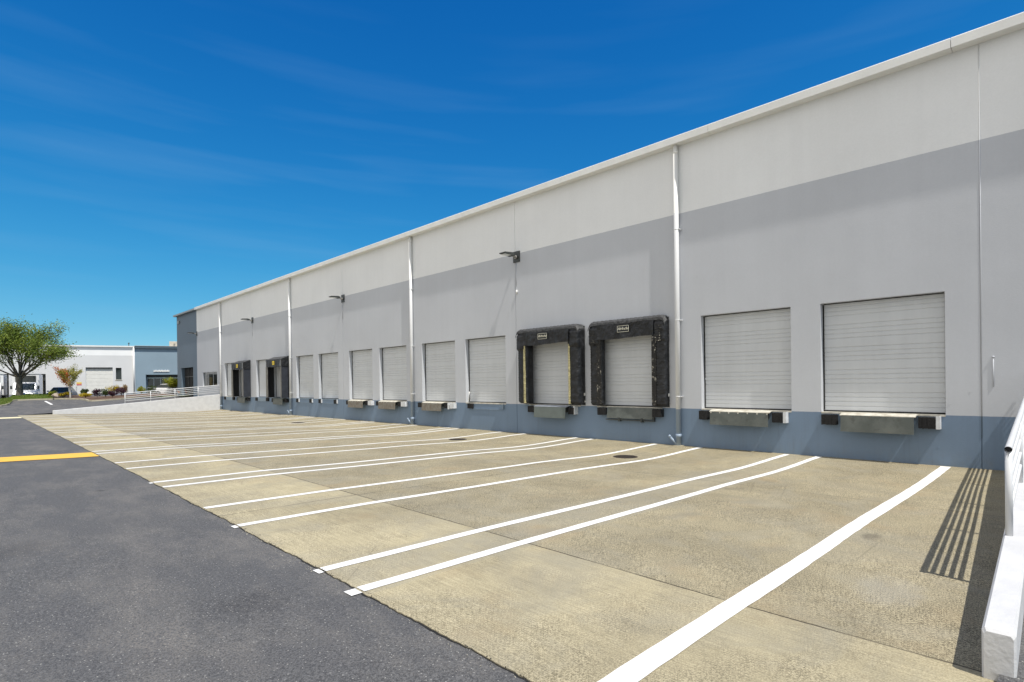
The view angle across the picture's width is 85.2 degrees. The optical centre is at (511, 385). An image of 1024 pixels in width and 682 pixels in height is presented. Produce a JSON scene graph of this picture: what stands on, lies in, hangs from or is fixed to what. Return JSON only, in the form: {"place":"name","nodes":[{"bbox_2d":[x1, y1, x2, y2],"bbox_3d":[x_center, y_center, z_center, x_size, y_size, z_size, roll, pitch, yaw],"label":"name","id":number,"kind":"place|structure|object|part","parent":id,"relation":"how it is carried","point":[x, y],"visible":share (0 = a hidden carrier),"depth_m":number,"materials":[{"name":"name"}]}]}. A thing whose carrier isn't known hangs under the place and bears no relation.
{"place":"outdoors","nodes":[
{"label":"outdoors","id":0,"kind":"place"},
{"bbox_2d":[17,410,1004,681],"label":"concrete apron","id":1,"kind":"object","parent":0,"point":[543,558],"visible":0.94,"depth_m":7.55,"materials":[{"name":"beige concrete"}]},
{"bbox_2d":[52,385,219,413],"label":"ramp wall","id":2,"kind":"structure","parent":1,"relation":"on","point":[201,403],"depth_m":48.77,"materials":[{"name":"paint"}]},
{"bbox_2d":[154,435,1023,681],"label":"grit","id":3,"kind":"object","parent":1,"relation":"on","point":[388,610],"visible":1,"depth_m":7.04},
{"bbox_2d":[613,455,637,457],"bbox_3d":[3.373,2.132,16.578,0.720,0.034,0.720,-1,0,-45],"label":"drain cover","id":4,"kind":"object","parent":1,"relation":"on","point":[624,456],"visible":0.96,"depth_m":16.56,"materials":[{"name":"metal"}]},
{"bbox_2d":[981,397,1023,680],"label":"ramp wall","id":5,"kind":"structure","parent":1,"relation":"on","point":[1001,630],"depth_m":4.57,"materials":[{"name":"paint"}]},
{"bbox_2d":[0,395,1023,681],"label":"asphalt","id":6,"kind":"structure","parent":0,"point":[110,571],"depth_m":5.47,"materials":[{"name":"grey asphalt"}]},
{"bbox_2d":[0,374,6,397],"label":"box truck","id":7,"kind":"object","parent":6,"relation":"on","point":[3,384],"visible":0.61,"depth_m":64.54,"materials":[{"name":"white paint"}]},
{"bbox_2d":[10,374,42,394],"bbox_3d":[-56.981,0.370,65.471,2.500,3.360,8.380,-1,0,-37],"label":"box truck","id":8,"kind":"object","parent":6,"relation":"on","point":[32,383],"visible":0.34,"depth_m":63.75,"materials":[{"name":"white paint"}]},
{"bbox_2d":[0,398,53,406],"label":"kerb","id":9,"kind":"structure","parent":6,"relation":"on","point":[26,399],"depth_m":55.41,"materials":[{"name":"concrete"}]},
{"bbox_2d":[46,387,76,395],"bbox_3d":[-49.678,0.938,61.480,2.160,1.480,4.490,-1,0,-26],"label":"parked car","id":10,"kind":"object","parent":6,"relation":"on","point":[63,390],"visible":0.26,"depth_m":60.90,"materials":[{"name":"blue paint"}]},
{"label":"windows","id":11,"kind":"part","parent":10,"relation":"part of","materials":[{"name":"black glass"}]},
{"bbox_2d":[0,341,177,396],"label":"warehouse","id":12,"kind":"structure","parent":6,"relation":"on","point":[133,368],"depth_m":76.08,"materials":[{"name":"white concrete"}]},
{"bbox_2d":[86,367,112,392],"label":"roll up door","id":13,"kind":"structure","parent":12,"relation":"in","point":[101,378],"depth_m":75.50,"materials":[{"name":"white metal"}]},
{"bbox_2d":[116,368,121,379],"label":"window","id":14,"kind":"structure","parent":12,"relation":"in","point":[118,370],"depth_m":76.43,"materials":[{"name":"grey glass"}]},
{"bbox_2d":[54,395,176,400],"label":"kerb","id":15,"kind":"structure","parent":6,"relation":"on","point":[108,399],"depth_m":55.84,"materials":[{"name":"concrete"}]},
{"bbox_2d":[63,393,176,399],"bbox_3d":[-42.981,1.195,62.060,13.466,0.420,16.238,-1,0,-45],"label":"mulch bed","id":16,"kind":"object","parent":6,"relation":"on","point":[104,397],"visible":0.52,"depth_m":58.64,"materials":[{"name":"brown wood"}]},
{"bbox_2d":[51,393,62,397],"bbox_3d":[-46.569,1.086,57.103,1.029,0.649,0.842,-1,0,-45],"label":"boulder","id":17,"kind":"object","parent":16,"relation":"on","point":[55,395],"visible":0.74,"depth_m":56.80,"materials":[{"name":"stone"}]},
{"bbox_2d":[58,392,71,397],"bbox_3d":[-45.757,0.958,57.035,1.182,0.625,1.023,-1,0,-45],"label":"shrub","id":18,"kind":"object","parent":16,"relation":"on","point":[64,394],"visible":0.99,"depth_m":56.88,"materials":[{"name":"yellow plant"}]},
{"bbox_2d":[51,364,82,397],"bbox_3d":[-45.396,-0.422,56.781,2.509,3.679,3.418,-1,0,-45],"label":"tree","id":19,"kind":"object","parent":16,"relation":"on","point":[65,375],"visible":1,"depth_m":56.71,"materials":[{"name":"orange plant"}]},
{"bbox_2d":[80,388,88,393],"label":"shrub","id":20,"kind":"object","parent":16,"relation":"on","point":[83,390],"visible":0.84,"depth_m":59.92,"materials":[{"name":"green plant"}]},
{"bbox_2d":[78,393,92,397],"bbox_3d":[-43.029,0.996,56.224,1.232,0.525,0.902,-1,0,-25],"label":"shrub","id":21,"kind":"object","parent":16,"relation":"on","point":[85,395],"visible":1,"depth_m":56.09,"materials":[{"name":"yellow plant"}]},
{"bbox_2d":[91,388,101,396],"bbox_3d":[-41.988,0.763,56.333,0.910,0.931,0.912,-1,0,-45],"label":"shrub","id":22,"kind":"object","parent":16,"relation":"on","point":[95,392],"visible":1,"depth_m":56.17,"materials":[{"name":"purple plant"}]},
{"bbox_2d":[101,388,108,396],"bbox_3d":[-42.365,0.760,57.961,0.926,0.920,0.884,-1,0,-45],"label":"shrub","id":23,"kind":"object","parent":16,"relation":"on","point":[103,392],"visible":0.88,"depth_m":57.94,"materials":[{"name":"green plant"}]},
{"bbox_2d":[105,384,118,390],"bbox_3d":[-43.200,0.507,60.245,1.443,1.224,1.104,-1,0,-28],"label":"shrub","id":24,"kind":"object","parent":16,"relation":"on","point":[114,387],"visible":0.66,"depth_m":60.18,"materials":[{"name":"yellow plant"}]},
{"bbox_2d":[107,391,117,396],"bbox_3d":[-41.180,0.850,57.401,0.798,0.717,1.007,-1,0,-10],"label":"shrub","id":25,"kind":"object","parent":16,"relation":"on","point":[110,393],"visible":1,"depth_m":57.22,"materials":[{"name":"purple plant"}]},
{"bbox_2d":[115,387,127,395],"bbox_3d":[-41.555,0.609,59.256,1.160,0.991,1.229,-1,0,-45],"label":"shrub","id":26,"kind":"object","parent":16,"relation":"on","point":[119,390],"visible":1,"depth_m":59.14,"materials":[{"name":"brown plant"}]},
{"bbox_2d":[137,386,145,392],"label":"shrub","id":27,"kind":"object","parent":16,"relation":"on","point":[140,388],"visible":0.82,"depth_m":65.81,"materials":[{"name":"green plant"}]},
{"bbox_2d":[144,385,156,393],"bbox_3d":[-42.106,0.519,64.895,1.308,1.129,1.328,-1,0,-45],"label":"shrub","id":28,"kind":"object","parent":16,"relation":"on","point":[152,388],"visible":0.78,"depth_m":64.87,"materials":[{"name":"green plant"}]},
{"bbox_2d":[162,376,177,393],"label":"tree","id":29,"kind":"object","parent":16,"relation":"on","point":[171,382],"visible":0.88,"depth_m":65.70,"materials":[{"name":"green plant"}]},
{"bbox_2d":[153,384,177,393],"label":"parked car","id":30,"kind":"object","parent":6,"relation":"on","point":[161,387],"visible":0.27,"depth_m":66.61,"materials":[{"name":"white paint"}]},
{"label":"windows","id":31,"kind":"part","parent":30,"relation":"part of","materials":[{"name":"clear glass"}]},
{"bbox_2d":[173,12,1023,470],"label":"warehouse","id":32,"kind":"structure","parent":6,"relation":"on","point":[833,268],"depth_m":17.60,"materials":[{"name":"paint"}]},
{"bbox_2d":[204,372,216,385],"bbox_3d":[-29.607,-0.601,54.824,0.050,1.420,4.500,-1,0,-45],"label":"window","id":33,"kind":"structure","parent":32,"relation":"in","point":[210,378],"depth_m":54.96,"materials":[{"name":"glass"}]},
{"bbox_2d":[227,363,231,395],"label":"dock door","id":34,"kind":"structure","parent":32,"relation":"in","point":[229,393],"depth_m":51.39,"materials":[{"name":"metal"}]},
{"bbox_2d":[241,370,242,396],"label":"dock door","id":35,"kind":"structure","parent":32,"relation":"in","point":[241,370],"depth_m":49.11,"materials":[{"name":"metal"}]},
{"bbox_2d":[259,360,265,396],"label":"dock door","id":36,"kind":"structure","parent":32,"relation":"in","point":[262,363],"depth_m":45.66,"materials":[{"name":"metal"}]},
{"bbox_2d":[276,367,280,396],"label":"dock door","id":37,"kind":"structure","parent":32,"relation":"in","point":[278,391],"depth_m":43.37,"materials":[{"name":"metal"}]},
{"bbox_2d":[299,355,313,397],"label":"dock door","id":38,"kind":"structure","parent":32,"relation":"in","point":[306,379],"depth_m":39.80,"materials":[{"name":"metal"}]},
{"bbox_2d":[321,352,338,398],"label":"dock door","id":39,"kind":"structure","parent":32,"relation":"in","point":[329,361],"depth_m":37.24,"materials":[{"name":"metal"}]},
{"bbox_2d":[352,349,372,399],"bbox_3d":[-9.069,-0.647,34.065,0.039,3.038,2.780,-1,0,-45],"label":"dock door","id":40,"kind":"structure","parent":32,"relation":"in","point":[362,384],"depth_m":34.20,"materials":[{"name":"metal"}]},
{"bbox_2d":[382,346,406,400],"bbox_3d":[-6.563,-0.666,31.515,0.039,3.038,2.790,-1,0,-45],"label":"dock door","id":41,"kind":"structure","parent":32,"relation":"in","point":[394,361],"depth_m":31.61,"materials":[{"name":"metal"}]},
{"bbox_2d":[425,341,455,401],"bbox_3d":[-3.606,-0.688,28.506,0.039,3.038,2.780,-1,0,-45],"label":"dock door","id":42,"kind":"structure","parent":32,"relation":"in","point":[440,356],"depth_m":28.58,"materials":[{"name":"metal"}]},
{"bbox_2d":[468,336,505,402],"bbox_3d":[-1.100,-0.707,25.957,0.039,3.038,2.790,-1,0,-45],"label":"dock door","id":43,"kind":"structure","parent":32,"relation":"in","point":[487,356],"depth_m":26.00,"materials":[{"name":"metal"}]},
{"bbox_2d":[533,342,570,404],"bbox_3d":[1.858,-0.730,22.948,0.039,3.038,2.780,-1,0,-45],"label":"dock door","id":44,"kind":"structure","parent":32,"relation":"in","point":[550,361],"depth_m":23.20,"materials":[{"name":"metal"}]},
{"bbox_2d":[600,335,654,406],"bbox_3d":[4.365,-0.748,20.400,0.034,3.038,2.790,-1,0,-45],"label":"dock door","id":45,"kind":"structure","parent":32,"relation":"in","point":[628,370],"depth_m":20.48,"materials":[{"name":"metal"}]},
{"bbox_2d":[704,308,791,409],"bbox_3d":[7.321,-0.771,17.390,0.039,3.038,2.780,-1,0,-45],"label":"dock door","id":46,"kind":"structure","parent":32,"relation":"in","point":[747,355],"depth_m":17.34,"materials":[{"name":"metal"}]},
{"bbox_2d":[823,292,945,413],"bbox_3d":[9.827,-0.790,14.840,0.039,3.038,2.790,-1,0,-45],"label":"dock door","id":47,"kind":"structure","parent":32,"relation":"in","point":[883,355],"depth_m":14.76,"materials":[{"name":"metal"}]},
{"bbox_2d":[0,0,1023,345],"label":"sky","id":48,"kind":"structure","parent":0,"point":[160,160],"materials":[{"name":"blue"}]},
{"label":"lawn","id":49,"kind":"structure","parent":0,"visible":0},
{"bbox_2d":[0,394,52,404],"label":"grass","id":50,"kind":"structure","parent":49,"relation":"on","point":[10,399],"depth_m":56.46,"materials":[{"name":"green plant"}]},
{"bbox_2d":[0,312,84,395],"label":"tree","id":51,"kind":"object","parent":49,"relation":"on","point":[12,339],"visible":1,"depth_m":57.97,"materials":[{"name":"green plant"}]}
]}

